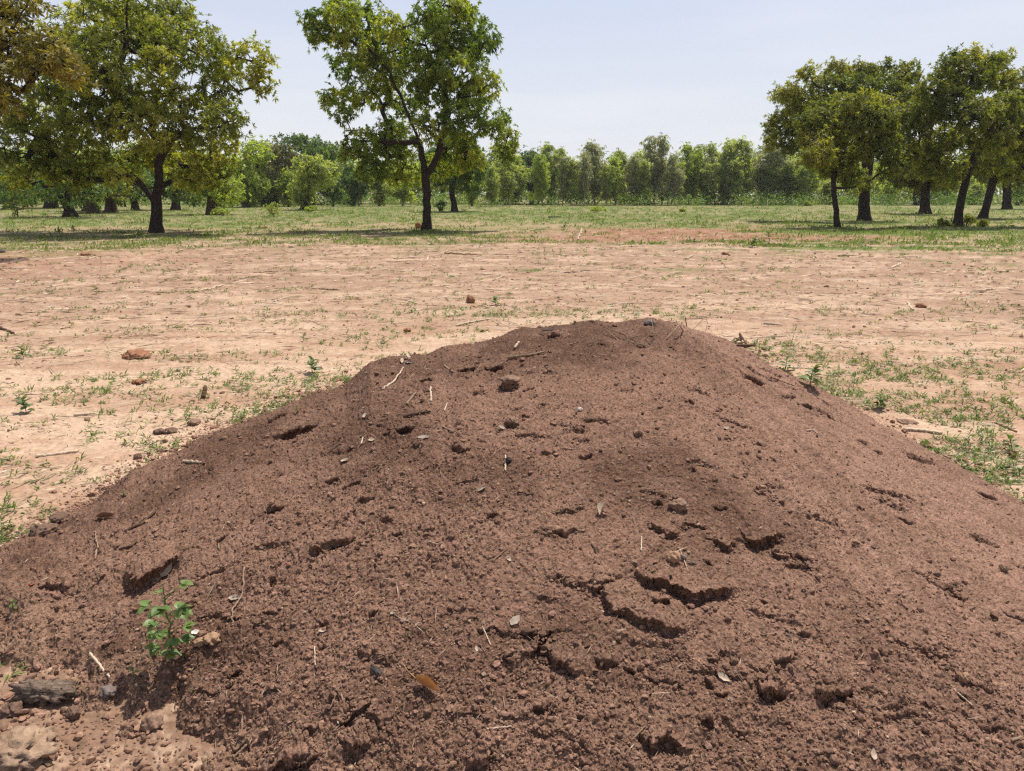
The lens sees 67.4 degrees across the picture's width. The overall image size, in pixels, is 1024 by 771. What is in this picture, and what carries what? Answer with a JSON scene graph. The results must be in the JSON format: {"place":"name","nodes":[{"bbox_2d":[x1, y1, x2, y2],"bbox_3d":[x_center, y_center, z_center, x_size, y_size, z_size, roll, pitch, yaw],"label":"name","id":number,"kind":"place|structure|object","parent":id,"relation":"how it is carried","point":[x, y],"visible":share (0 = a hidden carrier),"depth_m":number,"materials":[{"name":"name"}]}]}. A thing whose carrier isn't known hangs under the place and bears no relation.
{"place":"outdoors","nodes":[
{"label":"outdoors","id":0,"kind":"place"},
{"bbox_2d":[0,195,1023,770],"bbox_3d":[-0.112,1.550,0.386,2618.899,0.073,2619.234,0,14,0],"label":"ground","id":1,"kind":"structure","parent":0,"point":[28,439],"depth_m":10.92,"materials":[{"name":"soil"}]},
{"bbox_2d":[0,701,23,716],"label":"clod","id":2,"kind":"object","parent":1,"relation":"on","point":[12,709],"visible":0.99,"depth_m":2.42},
{"bbox_2d":[4,198,37,216],"bbox_3d":[-34.517,-12.611,53.831,1.410,1.733,2.412,11,18,38],"label":"dark bush","id":3,"kind":"object","parent":1,"relation":"on","point":[24,205],"visible":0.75,"depth_m":53.77,"materials":[{"name":"green plant"}]},
{"bbox_2d":[0,149,44,208],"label":"tree","id":4,"kind":"object","parent":1,"relation":"on","point":[8,198],"visible":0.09,"depth_m":80.67,"materials":[{"name":"green plant"}]},
{"bbox_2d":[15,395,34,412],"bbox_3d":[-3.671,0.147,5.784,0.124,0.160,0.140,-10,17,-34],"label":"leafy weed","id":5,"kind":"object","parent":1,"relation":"on","point":[25,404],"visible":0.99,"depth_m":5.78,"materials":[{"name":"green plant"}]},
{"bbox_2d":[0,722,58,770],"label":"sand clod","id":6,"kind":"object","parent":1,"relation":"on","point":[30,747],"visible":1,"depth_m":2.24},
{"bbox_2d":[8,677,78,705],"bbox_3d":[-1.527,0.995,2.497,0.232,0.073,0.112,5,15,21],"label":"bark chunk","id":7,"kind":"object","parent":1,"relation":"on","point":[44,692],"visible":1,"depth_m":2.48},
{"bbox_2d":[0,0,102,121],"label":"rusty tree","id":8,"kind":"object","parent":1,"relation":"on","point":[20,45],"visible":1,"depth_m":19.55,"materials":[{"name":"green plant"}]},
{"bbox_2d":[35,450,78,457],"bbox_3d":[-2.875,0.429,4.858,0.239,0.028,0.032,-9,17,-32],"label":"field stick","id":9,"kind":"object","parent":1,"relation":"on","point":[55,453],"visible":1,"depth_m":4.84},
{"bbox_2d":[64,705,81,720],"bbox_3d":[-1.380,1.031,2.419,0.051,0.042,0.045,5,15,21],"label":"clod","id":10,"kind":"object","parent":1,"relation":"on","point":[73,713],"visible":1,"depth_m":2.41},
{"bbox_2d":[0,148,146,216],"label":"double trunk tree","id":11,"kind":"object","parent":1,"relation":"on","point":[65,200],"visible":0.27,"depth_m":52.53,"materials":[{"name":"green plant"}]},
{"bbox_2d":[75,164,147,212],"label":"tree","id":12,"kind":"object","parent":1,"relation":"on","point":[92,206],"visible":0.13,"depth_m":65.04,"materials":[{"name":"green plant"}]},
{"bbox_2d":[102,159,153,212],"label":"tree","id":13,"kind":"object","parent":1,"relation":"on","point":[110,205],"visible":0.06,"depth_m":68.55,"materials":[{"name":"green plant"}]},
{"bbox_2d":[122,349,150,359],"bbox_3d":[-3.786,-0.298,7.745,0.293,0.125,0.328,0,14,0],"label":"stone","id":14,"kind":"object","parent":1,"relation":"on","point":[133,354],"visible":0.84,"depth_m":7.69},
{"bbox_2d":[0,0,282,232],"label":"shea tree","id":15,"kind":"object","parent":1,"relation":"on","point":[146,33],"visible":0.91,"depth_m":30.41,"materials":[{"name":"green plant"}]},
{"bbox_2d":[117,167,174,209],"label":"tree","id":16,"kind":"object","parent":1,"relation":"on","point":[134,205],"visible":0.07,"depth_m":77.31,"materials":[{"name":"green plant"}]},
{"bbox_2d":[140,712,163,732],"bbox_3d":[-1.108,1.043,2.368,0.074,0.065,0.067,0,14,0],"label":"stone","id":17,"kind":"object","parent":1,"relation":"on","point":[150,722],"visible":0.98,"depth_m":2.35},
{"bbox_2d":[142,162,203,209],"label":"tree","id":18,"kind":"object","parent":1,"relation":"on","point":[174,197],"visible":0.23,"depth_m":77.46,"materials":[{"name":"green plant"}]},
{"bbox_2d":[182,191,205,206],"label":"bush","id":19,"kind":"object","parent":1,"relation":"on","point":[192,203],"visible":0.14,"depth_m":98.57,"materials":[{"name":"green plant"}]},
{"bbox_2d":[164,147,251,214],"bbox_3d":[-24.469,-16.562,60.935,6.892,6.109,7.602,-13,19,-42],"label":"flared tree","id":20,"kind":"object","parent":1,"relation":"on","point":[216,198],"visible":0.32,"depth_m":60.44,"materials":[{"name":"green plant"}]},
{"bbox_2d":[211,206,236,215],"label":"shrub","id":21,"kind":"object","parent":1,"relation":"on","point":[222,211],"visible":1,"depth_m":57.40,"materials":[{"name":"green plant"}]},
{"bbox_2d":[224,134,277,206],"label":"yellow green tree","id":22,"kind":"object","parent":1,"relation":"on","point":[256,184],"visible":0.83,"depth_m":93.77,"materials":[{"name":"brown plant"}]},
{"bbox_2d":[257,172,273,206],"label":"bushy tree","id":23,"kind":"object","parent":1,"relation":"on","point":[265,201],"visible":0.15,"depth_m":98.17,"materials":[{"name":"green plant"}]},
{"bbox_2d":[259,201,280,215],"bbox_3d":[-17.514,-12.881,56.167,1.569,1.132,1.767,0,14,0],"label":"shrub","id":24,"kind":"object","parent":1,"relation":"on","point":[271,209],"visible":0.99,"depth_m":55.94,"materials":[{"name":"green plant"}]},
{"bbox_2d":[246,137,304,205],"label":"drab tree","id":25,"kind":"object","parent":1,"relation":"on","point":[278,164],"visible":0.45,"depth_m":99.58,"materials":[{"name":"green plant"}]},
{"bbox_2d":[272,168,298,206],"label":"bushy tree","id":26,"kind":"object","parent":1,"relation":"on","point":[283,183],"visible":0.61,"depth_m":97.56,"materials":[{"name":"green plant"}]},
{"bbox_2d":[281,149,343,209],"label":"round tree","id":27,"kind":"object","parent":1,"relation":"on","point":[311,177],"visible":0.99,"depth_m":76.89,"materials":[{"name":"green plant"}]},
{"bbox_2d":[268,132,356,204],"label":"tall wood tree","id":28,"kind":"object","parent":1,"relation":"on","point":[314,146],"visible":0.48,"depth_m":111.47,"materials":[{"name":"green plant"}]},
{"bbox_2d":[306,356,321,372],"bbox_3d":[-1.837,-0.180,7.086,0.151,0.178,0.171,0,14,0],"label":"leafy weed","id":29,"kind":"object","parent":1,"relation":"on","point":[311,363],"visible":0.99,"depth_m":7.10,"materials":[{"name":"green plant"}]},
{"bbox_2d":[316,172,350,206],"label":"bushy tree","id":30,"kind":"object","parent":1,"relation":"on","point":[338,194],"visible":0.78,"depth_m":98.00,"materials":[{"name":"green plant"}]},
{"bbox_2d":[334,162,370,204],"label":"tree","id":31,"kind":"object","parent":1,"relation":"on","point":[342,177],"visible":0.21,"depth_m":112.76,"materials":[{"name":"green plant"}]},
{"bbox_2d":[343,173,372,205],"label":"bushy tree","id":32,"kind":"object","parent":1,"relation":"on","point":[357,190],"visible":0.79,"depth_m":101.72,"materials":[{"name":"green plant"}]},
{"bbox_2d":[369,178,393,205],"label":"bushy tree","id":33,"kind":"object","parent":1,"relation":"on","point":[379,197],"visible":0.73,"depth_m":101.81,"materials":[{"name":"green plant"}]},
{"bbox_2d":[386,182,417,205],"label":"bushy tree","id":34,"kind":"object","parent":1,"relation":"on","point":[404,195],"visible":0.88,"depth_m":101.73,"materials":[{"name":"green plant"}]},
{"bbox_2d":[295,0,522,230],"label":"tall tree","id":35,"kind":"object","parent":1,"relation":"on","point":[388,143],"visible":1,"depth_m":32.88,"materials":[{"name":"green plant"}]},
{"bbox_2d":[418,135,490,211],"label":"curved tree","id":36,"kind":"object","parent":1,"relation":"on","point":[478,179],"visible":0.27,"depth_m":71.37,"materials":[{"name":"green plant"}]},
{"bbox_2d":[463,180,479,205],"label":"bushy tree","id":37,"kind":"object","parent":1,"relation":"on","point":[471,199],"visible":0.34,"depth_m":102.52,"materials":[{"name":"green plant"}]},
{"bbox_2d":[483,163,500,205],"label":"slender tree","id":38,"kind":"object","parent":1,"relation":"on","point":[492,194],"visible":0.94,"depth_m":101.26,"materials":[{"name":"green plant"}]},
{"bbox_2d":[480,142,528,204],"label":"slender tree","id":39,"kind":"object","parent":1,"relation":"on","point":[493,153],"visible":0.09,"depth_m":115.94,"materials":[{"name":"green plant"}]},
{"bbox_2d":[490,154,523,204],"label":"slender tree","id":40,"kind":"object","parent":1,"relation":"on","point":[508,184],"visible":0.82,"depth_m":104.96,"materials":[{"name":"green plant"}]},
{"bbox_2d":[5,139,1013,203],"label":"wood","id":41,"kind":"object","parent":1,"relation":"on","point":[415,189],"visible":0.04,"depth_m":125.19,"materials":[{"name":"green plant"}]},
{"bbox_2d":[0,317,1023,770],"bbox_3d":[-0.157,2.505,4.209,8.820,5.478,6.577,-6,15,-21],"label":"soil mound","id":42,"kind":"object","parent":1,"relation":"on","point":[856,435],"visible":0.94,"depth_m":2.80,"materials":[{"name":"soil"}]},
{"bbox_2d":[29,522,59,536],"bbox_3d":[-2.178,0.677,3.582,0.131,0.070,0.130,-13,19,-42],"label":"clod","id":43,"kind":"object","parent":42,"relation":"on","point":[42,530],"visible":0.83,"depth_m":3.56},
{"bbox_2d":[49,511,69,523],"bbox_3d":[-2.166,0.632,3.676,0.096,0.053,0.093,0,14,0],"label":"stone","id":44,"kind":"object","parent":42,"relation":"on","point":[57,517],"visible":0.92,"depth_m":3.66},
{"bbox_2d":[99,684,117,698],"bbox_3d":[-1.309,0.995,2.496,0.052,0.041,0.052,0,14,0],"label":"stone","id":45,"kind":"object","parent":42,"relation":"on","point":[110,690],"visible":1,"depth_m":2.48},
{"bbox_2d":[124,511,155,531],"bbox_3d":[-1.607,0.592,3.332,0.033,0.052,0.147,10,17,34],"label":"stick","id":46,"kind":"object","parent":42,"relation":"on","point":[142,522],"visible":1,"depth_m":3.32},
{"bbox_2d":[136,580,194,659],"bbox_3d":[-1.143,0.791,2.537,0.199,0.301,0.148,0,14,0],"label":"seedling","id":47,"kind":"object","parent":42,"relation":"on","point":[182,611],"visible":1,"depth_m":2.52,"materials":[{"name":"green plant"}]},
{"bbox_2d":[202,631,220,645],"bbox_3d":[-1.016,0.855,2.599,0.067,0.039,0.065,8,16,30],"label":"stone","id":48,"kind":"object","parent":42,"relation":"on","point":[212,638],"visible":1,"depth_m":2.58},
{"bbox_2d":[231,566,244,623],"bbox_3d":[-0.978,0.746,2.747,0.023,0.078,0.276,-2,14,-6],"label":"long twig","id":49,"kind":"object","parent":42,"relation":"on","point":[236,603],"visible":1,"depth_m":2.75,"materials":[{"name":"brown wood"}]},
{"bbox_2d":[371,664,381,677],"bbox_3d":[-0.424,0.884,2.378,0.030,0.025,0.080,-11,18,-37],"label":"charcoal","id":50,"kind":"object","parent":42,"relation":"on","point":[376,671],"visible":1,"depth_m":2.36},
{"bbox_2d":[402,662,438,690],"bbox_3d":[-0.281,0.876,2.299,0.128,0.067,0.029,6,15,24],"label":"dead leaf","id":51,"kind":"object","parent":42,"relation":"on","point":[426,681],"visible":1,"depth_m":2.30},
{"bbox_2d":[499,375,520,384],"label":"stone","id":52,"kind":"object","parent":42,"relation":"on","point":[508,379],"visible":1,"depth_m":3.74,"materials":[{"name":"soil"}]},
{"bbox_2d":[0,318,1023,770],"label":"soil crumbs","id":53,"kind":"object","parent":42,"relation":"on","point":[708,744],"visible":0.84,"depth_m":2.44,"materials":[{"name":"soil"}]},
{"bbox_2d":[602,314,707,339],"bbox_3d":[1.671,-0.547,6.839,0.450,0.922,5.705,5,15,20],"label":"long twig","id":54,"kind":"object","parent":42,"relation":"on","point":[653,332],"visible":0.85,"depth_m":4.25,"materials":[{"name":"brown wood"}]},
{"bbox_2d":[665,550,680,564],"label":"stone","id":55,"kind":"object","parent":42,"relation":"on","point":[673,556],"visible":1,"depth_m":2.60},
{"bbox_2d":[668,497,689,512],"bbox_3d":[0.622,0.447,2.873,0.076,0.053,0.072,0,14,0],"label":"clod","id":56,"kind":"object","parent":42,"relation":"on","point":[680,504],"visible":0.99,"depth_m":2.85,"materials":[{"name":"soil"}]},
{"bbox_2d":[731,332,755,347],"bbox_3d":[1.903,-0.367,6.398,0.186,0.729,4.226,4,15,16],"label":"twig","id":57,"kind":"object","parent":42,"relation":"on","point":[741,338],"visible":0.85,"depth_m":5.71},
{"bbox_2d":[797,364,823,385],"bbox_3d":[1.617,-0.053,4.140,0.122,0.143,0.138,0,14,0],"label":"leafy weed","id":58,"kind":"object","parent":42,"relation":"on","point":[809,377],"visible":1,"depth_m":4.13,"materials":[{"name":"green plant"}]},
{"bbox_2d":[958,672,970,682],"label":"stone","id":59,"kind":"object","parent":42,"relation":"on","point":[964,677],"visible":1,"depth_m":2.35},
{"bbox_2d":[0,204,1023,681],"bbox_3d":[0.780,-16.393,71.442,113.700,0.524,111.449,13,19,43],"label":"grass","id":60,"kind":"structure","parent":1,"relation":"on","point":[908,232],"depth_m":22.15,"materials":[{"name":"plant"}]},
{"bbox_2d":[0,228,1023,770],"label":"straw","id":61,"kind":"object","parent":1,"relation":"on","point":[764,318],"visible":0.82,"depth_m":10.96,"materials":[{"name":"plant"}]},
{"bbox_2d":[0,235,1023,770],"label":"pebbles","id":62,"kind":"object","parent":1,"relation":"on","point":[110,715],"visible":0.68,"depth_m":4.48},
{"bbox_2d":[1,187,1023,205],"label":"undergrowth","id":63,"kind":"object","parent":1,"relation":"on","point":[937,199],"visible":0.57,"depth_m":109.84,"materials":[{"name":"green plant"}]},
{"bbox_2d":[508,155,527,204],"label":"slender tree","id":64,"kind":"object","parent":1,"relation":"on","point":[520,180],"visible":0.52,"depth_m":114.74,"materials":[{"name":"green plant"}]},
{"bbox_2d":[517,145,550,204],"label":"shade tree","id":65,"kind":"object","parent":1,"relation":"on","point":[527,158],"visible":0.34,"depth_m":118.58,"materials":[{"name":"green plant"}]},
{"bbox_2d":[523,152,550,205],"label":"slender tree","id":66,"kind":"object","parent":1,"relation":"on","point":[541,181],"visible":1,"depth_m":105.38,"materials":[{"name":"green plant"}]},
{"bbox_2d":[537,141,567,200],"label":"slender tree","id":67,"kind":"object","parent":1,"relation":"on","point":[548,150],"visible":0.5,"depth_m":116.69,"materials":[{"name":"green plant"}]},
{"bbox_2d":[555,154,572,205],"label":"gum tree","id":68,"kind":"object","parent":1,"relation":"on","point":[559,165],"visible":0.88,"depth_m":105.67,"materials":[{"name":"green plant"}]},
{"bbox_2d":[555,157,583,204],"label":"slender tree","id":69,"kind":"object","parent":1,"relation":"on","point":[568,189],"visible":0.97,"depth_m":105.14,"materials":[{"name":"green plant"}]},
{"bbox_2d":[574,150,595,205],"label":"gum tree","id":70,"kind":"object","parent":1,"relation":"on","point":[584,176],"visible":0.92,"depth_m":105.78,"materials":[{"name":"green plant"}]},
{"bbox_2d":[575,138,608,204],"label":"gum tree","id":71,"kind":"object","parent":1,"relation":"on","point":[596,150],"visible":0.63,"depth_m":109.12,"materials":[{"name":"green plant"}]},
{"bbox_2d":[598,163,617,205],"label":"slender tree","id":72,"kind":"object","parent":1,"relation":"on","point":[606,185],"visible":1,"depth_m":108.02,"materials":[{"name":"green plant"}]},
{"bbox_2d":[599,155,626,204],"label":"slender tree","id":73,"kind":"object","parent":1,"relation":"on","point":[615,164],"visible":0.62,"depth_m":109.85,"materials":[{"name":"green plant"}]},
{"bbox_2d":[607,147,629,204],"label":"slender tree","id":74,"kind":"object","parent":1,"relation":"on","point":[619,154],"visible":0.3,"depth_m":115.56,"materials":[{"name":"green plant"}]},
{"bbox_2d":[621,154,641,204],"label":"gum tree","id":75,"kind":"object","parent":1,"relation":"on","point":[632,163],"visible":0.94,"depth_m":109.68,"materials":[{"name":"green plant"}]},
{"bbox_2d":[627,159,654,204],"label":"slender tree","id":76,"kind":"object","parent":1,"relation":"on","point":[643,174],"visible":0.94,"depth_m":109.41,"materials":[{"name":"green plant"}]},
{"bbox_2d":[638,132,673,204],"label":"gum tree","id":77,"kind":"object","parent":1,"relation":"on","point":[657,160],"visible":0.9,"depth_m":110.68,"materials":[{"name":"green plant"}]},
{"bbox_2d":[659,150,686,204],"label":"gum tree","id":78,"kind":"object","parent":1,"relation":"on","point":[674,178],"visible":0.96,"depth_m":109.51,"materials":[{"name":"green plant"}]},
{"bbox_2d":[666,160,686,203],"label":"slender tree","id":79,"kind":"object","parent":1,"relation":"on","point":[680,165],"visible":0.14,"depth_m":112.13,"materials":[{"name":"green plant"}]},
{"bbox_2d":[676,141,704,203],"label":"slender tree","id":80,"kind":"object","parent":1,"relation":"on","point":[689,158],"visible":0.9,"depth_m":114.25,"materials":[{"name":"green plant"}]},
{"bbox_2d":[693,141,720,200],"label":"slender tree","id":81,"kind":"object","parent":1,"relation":"on","point":[710,150],"visible":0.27,"depth_m":115.85,"materials":[{"name":"green plant"}]},
{"bbox_2d":[700,155,716,200],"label":"gum tree","id":82,"kind":"object","parent":1,"relation":"on","point":[711,160],"visible":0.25,"depth_m":113.84,"materials":[{"name":"green plant"}]},
{"bbox_2d":[699,161,723,204],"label":"slender tree","id":83,"kind":"object","parent":1,"relation":"on","point":[708,184],"visible":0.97,"depth_m":112.42,"materials":[{"name":"green plant"}]},
{"bbox_2d":[713,137,747,204],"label":"gum tree","id":84,"kind":"object","parent":1,"relation":"on","point":[724,157],"visible":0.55,"depth_m":112.79,"materials":[{"name":"green plant"}]},
{"bbox_2d":[717,157,747,204],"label":"slender tree","id":85,"kind":"object","parent":1,"relation":"on","point":[728,180],"visible":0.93,"depth_m":111.77,"materials":[{"name":"green plant"}]},
{"bbox_2d":[721,135,758,204],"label":"gum tree","id":86,"kind":"object","parent":1,"relation":"on","point":[746,151],"visible":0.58,"depth_m":113.24,"materials":[{"name":"green plant"}]},
{"bbox_2d":[750,150,780,202],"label":"slender tree","id":87,"kind":"object","parent":1,"relation":"on","point":[772,172],"visible":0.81,"depth_m":114.02,"materials":[{"name":"green plant"}]},
{"bbox_2d":[750,143,794,202],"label":"slender tree","id":88,"kind":"object","parent":1,"relation":"on","point":[763,162],"visible":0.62,"depth_m":113.64,"materials":[{"name":"green plant"}]},
{"bbox_2d":[775,158,797,202],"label":"slender tree","id":89,"kind":"object","parent":1,"relation":"on","point":[787,182],"visible":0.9,"depth_m":114.20,"materials":[{"name":"green plant"}]},
{"bbox_2d":[779,155,804,201],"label":"slender tree","id":90,"kind":"object","parent":1,"relation":"on","point":[797,159],"visible":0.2,"depth_m":115.21,"materials":[{"name":"green plant"}]},
{"bbox_2d":[787,166,815,201],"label":"slender tree","id":91,"kind":"object","parent":1,"relation":"on","point":[801,183],"visible":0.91,"depth_m":112.30,"materials":[{"name":"green plant"}]},
{"bbox_2d":[795,153,821,197],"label":"slender tree","id":92,"kind":"object","parent":1,"relation":"on","point":[813,186],"visible":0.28,"depth_m":113.31,"materials":[{"name":"green plant"}]},
{"bbox_2d":[817,180,840,204],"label":"bushy tree","id":93,"kind":"object","parent":1,"relation":"on","point":[825,189],"visible":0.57,"depth_m":114.68,"materials":[{"name":"green plant"}]},
{"bbox_2d":[758,55,924,220],"bbox_3d":[19.867,-14.980,46.460,10.167,10.116,7.474,0,14,0],"label":"thick tree","id":94,"kind":"object","parent":1,"relation":"on","point":[899,90],"visible":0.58,"depth_m":45.52,"materials":[{"name":"green plant"}]},
{"bbox_2d":[791,83,925,227],"bbox_3d":[16.314,-10.831,36.865,5.455,6.710,5.894,12,18,40],"label":"slim tree","id":95,"kind":"object","parent":1,"relation":"on","point":[834,123],"visible":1,"depth_m":36.03,"materials":[{"name":"green plant"}]},
{"bbox_2d":[879,182,899,204],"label":"bushy tree","id":96,"kind":"object","parent":1,"relation":"on","point":[890,190],"visible":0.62,"depth_m":114.60,"materials":[{"name":"green plant"}]},
{"bbox_2d":[896,419,918,424],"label":"clod","id":97,"kind":"object","parent":1,"relation":"on","point":[905,421],"visible":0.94,"depth_m":5.50,"materials":[{"name":"soil"}]},
{"bbox_2d":[885,139,961,213],"bbox_3d":[33.068,-17.178,62.598,5.705,6.637,7.900,13,19,42],"label":"grove tree","id":98,"kind":"object","parent":1,"relation":"on","point":[919,186],"visible":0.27,"depth_m":63.55,"materials":[{"name":"green plant"}]},
{"bbox_2d":[905,427,942,433],"bbox_3d":[2.834,0.314,5.286,0.243,0.040,0.038,4,14,15],"label":"field stick","id":99,"kind":"object","parent":1,"relation":"on","point":[921,430],"visible":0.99,"depth_m":5.28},
{"bbox_2d":[937,217,953,226],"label":"shrub","id":100,"kind":"object","parent":1,"relation":"on","point":[941,222],"visible":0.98,"depth_m":38.70,"materials":[{"name":"green plant"}]},
{"bbox_2d":[894,41,1023,225],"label":"leaning tree","id":101,"kind":"object","parent":1,"relation":"on","point":[986,112],"visible":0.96,"depth_m":36.71,"materials":[{"name":"green plant"}]},
{"bbox_2d":[963,214,976,225],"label":"shrub","id":102,"kind":"object","parent":1,"relation":"on","point":[967,218],"visible":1,"depth_m":39.66,"materials":[{"name":"green plant"}]},
{"bbox_2d":[966,183,985,204],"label":"bushy tree","id":103,"kind":"object","parent":1,"relation":"on","point":[978,189],"visible":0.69,"depth_m":114.66,"materials":[{"name":"green plant"}]},
{"bbox_2d":[956,139,1023,218],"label":"slanting tree","id":104,"kind":"object","parent":1,"relation":"on","point":[995,169],"visible":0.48,"depth_m":49.90,"materials":[{"name":"green plant"}]},
{"bbox_2d":[975,173,1023,208],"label":"grove tree","id":105,"kind":"object","parent":1,"relation":"on","point":[1006,197],"visible":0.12,"depth_m":83.12,"materials":[{"name":"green plant"}]},
{"bbox_2d":[1002,433,1022,450],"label":"leafy weed","id":106,"kind":"object","parent":1,"relation":"on","point":[1009,437],"visible":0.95,"depth_m":4.91,"materials":[{"name":"green plant"}]},
{"bbox_2d":[1011,186,1023,205],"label":"bushy tree","id":107,"kind":"object","parent":1,"relation":"on","point":[1018,191],"visible":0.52,"depth_m":110.01,"materials":[{"name":"green plant"}]},
{"bbox_2d":[0,0,1023,194],"label":"sky","id":108,"kind":"structure","parent":0,"point":[620,74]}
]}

